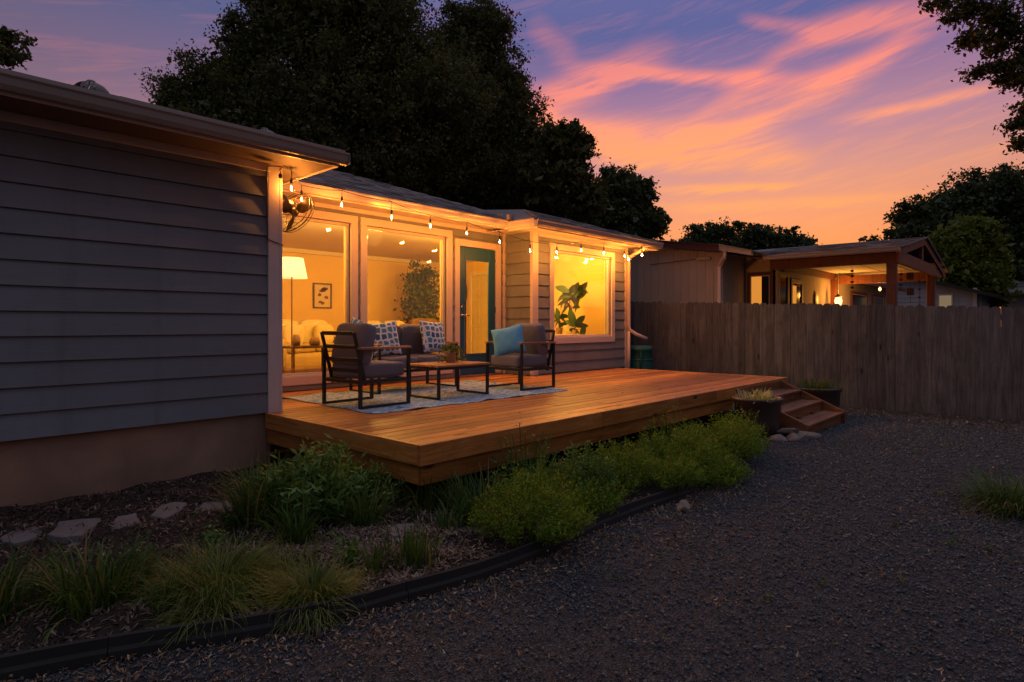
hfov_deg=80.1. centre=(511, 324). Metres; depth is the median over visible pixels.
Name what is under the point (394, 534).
flagstone
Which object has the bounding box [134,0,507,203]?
oak tree
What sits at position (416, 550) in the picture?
strap leaf clump
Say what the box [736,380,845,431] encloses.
wooden steps
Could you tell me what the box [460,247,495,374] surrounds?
door
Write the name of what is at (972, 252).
lime tree
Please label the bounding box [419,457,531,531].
strap leaf clump
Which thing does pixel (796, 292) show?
door
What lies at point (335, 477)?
leafy shrub
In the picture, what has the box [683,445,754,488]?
groundcover mound
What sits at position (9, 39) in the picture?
tree
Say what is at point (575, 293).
fig plant
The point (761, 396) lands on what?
pot plant
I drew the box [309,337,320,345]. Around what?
storage jar
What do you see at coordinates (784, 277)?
window
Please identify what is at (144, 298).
house
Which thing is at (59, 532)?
flagstone
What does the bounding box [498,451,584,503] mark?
groundcover mound
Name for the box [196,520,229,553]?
leafy shrub
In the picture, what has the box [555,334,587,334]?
plant cabinet
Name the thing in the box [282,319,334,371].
indoor sofa
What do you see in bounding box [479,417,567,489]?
groundcover mound
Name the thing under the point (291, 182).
string lights
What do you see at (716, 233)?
tree
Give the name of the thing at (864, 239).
tree
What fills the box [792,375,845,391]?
pot plant
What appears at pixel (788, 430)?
garden rock
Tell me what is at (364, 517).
strap leaf clump
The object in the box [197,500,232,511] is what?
flagstone
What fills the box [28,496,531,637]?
straw mulch
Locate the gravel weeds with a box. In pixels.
[603,438,1021,599]
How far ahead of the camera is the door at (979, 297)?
24.31 m
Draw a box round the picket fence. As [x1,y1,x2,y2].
[630,301,1023,420]
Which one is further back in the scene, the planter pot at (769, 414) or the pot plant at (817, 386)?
the pot plant at (817, 386)
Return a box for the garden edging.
[0,446,752,681]
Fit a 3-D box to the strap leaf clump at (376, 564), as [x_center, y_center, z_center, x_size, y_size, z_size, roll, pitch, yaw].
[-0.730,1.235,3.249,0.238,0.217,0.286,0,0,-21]
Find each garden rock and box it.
[676,500,690,511]
[770,434,787,441]
[777,428,799,433]
[786,433,799,441]
[796,431,821,439]
[797,433,808,440]
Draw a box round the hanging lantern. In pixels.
[834,294,841,305]
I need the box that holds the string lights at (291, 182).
[266,165,642,259]
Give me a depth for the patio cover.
13.83 m
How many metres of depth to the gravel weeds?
3.73 m
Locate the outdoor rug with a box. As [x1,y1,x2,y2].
[282,380,567,413]
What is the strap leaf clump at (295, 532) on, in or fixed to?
on the mulch bed
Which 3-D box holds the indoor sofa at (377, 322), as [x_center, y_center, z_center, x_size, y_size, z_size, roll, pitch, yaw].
[-2.555,0.368,12.310,1.500,0.923,0.850,0,0,-42]
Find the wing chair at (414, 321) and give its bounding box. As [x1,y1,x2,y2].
[408,318,439,353]
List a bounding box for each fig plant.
[554,308,567,333]
[555,282,587,333]
[565,309,587,333]
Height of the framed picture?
0.530 m
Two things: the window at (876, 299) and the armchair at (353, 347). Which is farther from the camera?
the window at (876, 299)
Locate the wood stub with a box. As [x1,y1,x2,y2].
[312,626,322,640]
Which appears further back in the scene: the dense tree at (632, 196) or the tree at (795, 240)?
the tree at (795, 240)
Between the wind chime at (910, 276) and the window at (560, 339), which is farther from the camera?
the wind chime at (910, 276)
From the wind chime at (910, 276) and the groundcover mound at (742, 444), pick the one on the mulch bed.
the groundcover mound at (742, 444)
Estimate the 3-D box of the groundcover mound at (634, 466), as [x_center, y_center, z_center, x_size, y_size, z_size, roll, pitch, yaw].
[0.896,1.115,4.996,0.800,0.448,0.937,0,0,42]
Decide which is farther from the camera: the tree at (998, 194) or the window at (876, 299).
the tree at (998, 194)
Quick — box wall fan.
[282,192,314,232]
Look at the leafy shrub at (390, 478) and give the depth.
4.28 m
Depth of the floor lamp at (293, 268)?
9.00 m
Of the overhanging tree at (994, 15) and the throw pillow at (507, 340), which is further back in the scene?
the throw pillow at (507, 340)
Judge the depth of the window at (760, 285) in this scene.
14.69 m
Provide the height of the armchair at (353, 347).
0.838 m
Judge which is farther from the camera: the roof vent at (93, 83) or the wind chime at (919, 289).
the wind chime at (919, 289)
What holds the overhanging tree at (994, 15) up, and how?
on the ground
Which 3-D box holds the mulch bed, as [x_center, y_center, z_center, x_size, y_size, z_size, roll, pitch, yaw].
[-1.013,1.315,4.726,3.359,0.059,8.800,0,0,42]
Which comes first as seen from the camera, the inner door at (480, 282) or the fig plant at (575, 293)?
the fig plant at (575, 293)
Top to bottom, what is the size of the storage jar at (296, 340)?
0.160 m
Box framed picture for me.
[313,283,331,308]
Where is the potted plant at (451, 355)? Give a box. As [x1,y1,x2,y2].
[431,343,466,362]
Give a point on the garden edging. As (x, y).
(51, 659)
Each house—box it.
[0,68,663,506]
[628,240,905,306]
[898,281,1015,360]
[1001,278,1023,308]
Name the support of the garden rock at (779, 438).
on the ground
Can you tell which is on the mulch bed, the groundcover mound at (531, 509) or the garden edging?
the groundcover mound at (531, 509)
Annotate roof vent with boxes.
[74,79,109,93]
[258,128,274,133]
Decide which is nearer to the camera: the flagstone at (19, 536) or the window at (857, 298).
the flagstone at (19, 536)
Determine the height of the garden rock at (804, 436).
0.127 m
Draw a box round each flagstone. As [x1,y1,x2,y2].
[0,525,45,545]
[48,518,100,543]
[111,513,138,528]
[150,502,186,519]
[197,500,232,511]
[389,523,415,538]
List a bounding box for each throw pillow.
[351,317,374,361]
[371,321,401,355]
[419,320,445,352]
[491,324,525,356]
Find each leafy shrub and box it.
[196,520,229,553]
[244,433,381,524]
[330,531,371,569]
[346,453,405,508]
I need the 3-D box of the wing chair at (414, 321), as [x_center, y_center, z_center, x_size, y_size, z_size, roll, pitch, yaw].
[-1.666,0.295,12.717,0.740,0.878,0.760,0,0,42]
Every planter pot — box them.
[732,394,783,437]
[795,385,842,407]
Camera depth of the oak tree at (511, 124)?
16.16 m
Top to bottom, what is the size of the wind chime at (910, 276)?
0.730 m
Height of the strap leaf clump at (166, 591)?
0.231 m
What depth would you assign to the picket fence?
10.63 m
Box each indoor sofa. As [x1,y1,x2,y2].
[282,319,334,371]
[367,320,404,325]
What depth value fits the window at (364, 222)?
9.05 m
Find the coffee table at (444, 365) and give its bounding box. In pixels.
[410,361,489,399]
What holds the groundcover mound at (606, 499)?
on the mulch bed
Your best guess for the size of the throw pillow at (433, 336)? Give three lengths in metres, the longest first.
0.440 x 0.440 x 0.158 m
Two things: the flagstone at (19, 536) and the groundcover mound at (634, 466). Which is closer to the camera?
the flagstone at (19, 536)
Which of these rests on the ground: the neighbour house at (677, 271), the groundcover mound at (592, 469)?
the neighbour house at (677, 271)
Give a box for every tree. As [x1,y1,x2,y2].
[0,24,37,70]
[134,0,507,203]
[383,0,583,220]
[393,259,439,322]
[507,117,614,222]
[561,157,672,239]
[679,216,749,247]
[733,221,793,249]
[773,225,822,247]
[858,234,882,241]
[877,159,1023,306]
[917,0,1023,154]
[919,211,1022,306]
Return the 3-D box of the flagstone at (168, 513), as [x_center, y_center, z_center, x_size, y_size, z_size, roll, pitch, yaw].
[-2.393,1.313,4.250,0.182,0.045,0.405,0,0,-16]
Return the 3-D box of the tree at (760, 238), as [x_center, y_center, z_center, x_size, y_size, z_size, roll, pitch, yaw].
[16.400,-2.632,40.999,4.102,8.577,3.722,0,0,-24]
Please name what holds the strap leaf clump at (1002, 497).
on the ground
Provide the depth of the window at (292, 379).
8.16 m
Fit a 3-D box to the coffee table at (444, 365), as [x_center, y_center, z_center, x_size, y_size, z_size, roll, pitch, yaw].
[-0.734,0.632,7.088,0.557,0.374,0.804,0,0,42]
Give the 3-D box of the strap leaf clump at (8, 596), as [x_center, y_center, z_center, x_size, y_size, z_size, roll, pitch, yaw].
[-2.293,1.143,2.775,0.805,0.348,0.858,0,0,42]
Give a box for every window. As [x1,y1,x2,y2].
[282,208,357,385]
[359,217,452,379]
[549,242,614,343]
[747,271,773,304]
[780,272,788,304]
[851,291,867,306]
[872,294,884,305]
[938,294,952,307]
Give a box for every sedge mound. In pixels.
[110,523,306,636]
[239,543,379,647]
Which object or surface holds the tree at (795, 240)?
on the ground
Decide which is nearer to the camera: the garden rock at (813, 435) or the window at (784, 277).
the garden rock at (813, 435)
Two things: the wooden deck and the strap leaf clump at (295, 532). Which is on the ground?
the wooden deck
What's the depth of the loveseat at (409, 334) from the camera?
7.93 m
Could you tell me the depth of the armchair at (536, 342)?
7.90 m
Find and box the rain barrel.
[630,345,653,369]
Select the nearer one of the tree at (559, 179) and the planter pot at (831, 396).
the planter pot at (831, 396)
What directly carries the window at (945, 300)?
in the white house at (946, 294)
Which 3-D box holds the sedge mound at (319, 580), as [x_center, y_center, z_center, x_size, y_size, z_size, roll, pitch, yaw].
[-0.926,1.211,2.988,0.784,0.241,0.781,0,0,42]
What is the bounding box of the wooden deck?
[265,368,786,486]
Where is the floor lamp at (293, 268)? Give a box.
[282,257,307,372]
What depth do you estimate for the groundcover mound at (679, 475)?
4.76 m
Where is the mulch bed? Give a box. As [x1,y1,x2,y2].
[0,426,737,654]
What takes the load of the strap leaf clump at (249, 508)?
on the mulch bed
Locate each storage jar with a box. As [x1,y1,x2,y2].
[292,335,300,345]
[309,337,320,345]
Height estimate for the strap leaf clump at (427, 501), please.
0.347 m
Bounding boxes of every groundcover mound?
[462,461,597,546]
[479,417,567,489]
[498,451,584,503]
[552,434,620,498]
[573,477,629,517]
[578,433,670,493]
[631,420,729,472]
[637,400,693,446]
[649,448,707,490]
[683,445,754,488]
[685,403,773,459]
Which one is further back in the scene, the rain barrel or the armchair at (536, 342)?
the rain barrel
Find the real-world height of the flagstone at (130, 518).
0.045 m
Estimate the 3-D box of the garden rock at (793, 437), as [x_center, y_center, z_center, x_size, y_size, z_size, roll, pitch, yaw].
[3.333,1.343,7.212,0.147,0.124,0.262,0,0,8]
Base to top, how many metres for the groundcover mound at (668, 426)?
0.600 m
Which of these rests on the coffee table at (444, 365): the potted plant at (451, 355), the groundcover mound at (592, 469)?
the potted plant at (451, 355)
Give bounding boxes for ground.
[16,361,1023,681]
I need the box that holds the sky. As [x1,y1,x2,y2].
[0,0,1023,307]
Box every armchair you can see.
[320,323,411,408]
[485,323,555,390]
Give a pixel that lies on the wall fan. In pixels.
(303, 206)
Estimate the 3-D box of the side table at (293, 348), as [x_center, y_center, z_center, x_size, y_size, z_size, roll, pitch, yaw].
[-2.915,0.565,8.734,0.400,0.530,0.700,0,0,42]
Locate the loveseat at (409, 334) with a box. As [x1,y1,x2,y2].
[349,324,458,394]
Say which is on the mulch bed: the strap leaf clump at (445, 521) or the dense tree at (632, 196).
the strap leaf clump at (445, 521)
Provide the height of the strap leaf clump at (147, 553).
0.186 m
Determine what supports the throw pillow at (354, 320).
on the armchair at (353, 347)
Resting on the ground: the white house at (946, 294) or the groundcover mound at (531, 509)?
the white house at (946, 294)
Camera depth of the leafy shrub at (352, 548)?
3.32 m
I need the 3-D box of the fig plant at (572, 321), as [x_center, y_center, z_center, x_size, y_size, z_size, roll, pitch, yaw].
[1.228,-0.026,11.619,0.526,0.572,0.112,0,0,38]
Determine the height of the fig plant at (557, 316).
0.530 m
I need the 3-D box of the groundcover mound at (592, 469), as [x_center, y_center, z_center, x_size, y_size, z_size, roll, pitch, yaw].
[0.568,1.076,4.601,0.527,0.473,0.567,0,0,20]
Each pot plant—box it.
[727,387,776,403]
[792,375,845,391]
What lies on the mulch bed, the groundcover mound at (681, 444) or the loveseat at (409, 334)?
the groundcover mound at (681, 444)
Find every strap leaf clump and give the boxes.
[0,530,99,622]
[10,521,191,646]
[112,551,205,616]
[113,528,174,566]
[187,447,345,534]
[240,483,356,547]
[307,470,414,528]
[355,535,393,576]
[361,513,452,571]
[365,470,484,516]
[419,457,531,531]
[421,497,471,530]
[936,460,1023,522]
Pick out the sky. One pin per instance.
(819, 117)
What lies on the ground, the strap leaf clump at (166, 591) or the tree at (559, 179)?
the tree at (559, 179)
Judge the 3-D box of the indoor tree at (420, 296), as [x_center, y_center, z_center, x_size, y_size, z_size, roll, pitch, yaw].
[-1.992,-0.323,13.706,1.347,2.307,1.357,0,0,42]
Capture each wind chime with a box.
[850,270,853,288]
[907,271,913,302]
[918,274,920,305]
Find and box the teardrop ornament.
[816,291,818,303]
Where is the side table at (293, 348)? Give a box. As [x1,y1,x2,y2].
[282,345,322,373]
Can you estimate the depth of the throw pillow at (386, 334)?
7.50 m
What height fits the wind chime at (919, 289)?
0.780 m
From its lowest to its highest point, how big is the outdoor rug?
0.023 m
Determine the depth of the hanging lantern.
17.22 m
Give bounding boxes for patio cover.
[729,237,947,306]
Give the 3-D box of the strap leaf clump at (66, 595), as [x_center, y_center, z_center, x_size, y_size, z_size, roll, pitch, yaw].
[-1.936,1.163,2.951,0.933,0.354,0.835,0,0,42]
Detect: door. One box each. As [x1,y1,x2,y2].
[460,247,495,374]
[472,275,487,352]
[790,279,802,305]
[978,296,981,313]
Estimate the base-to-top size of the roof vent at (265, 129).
0.355 m

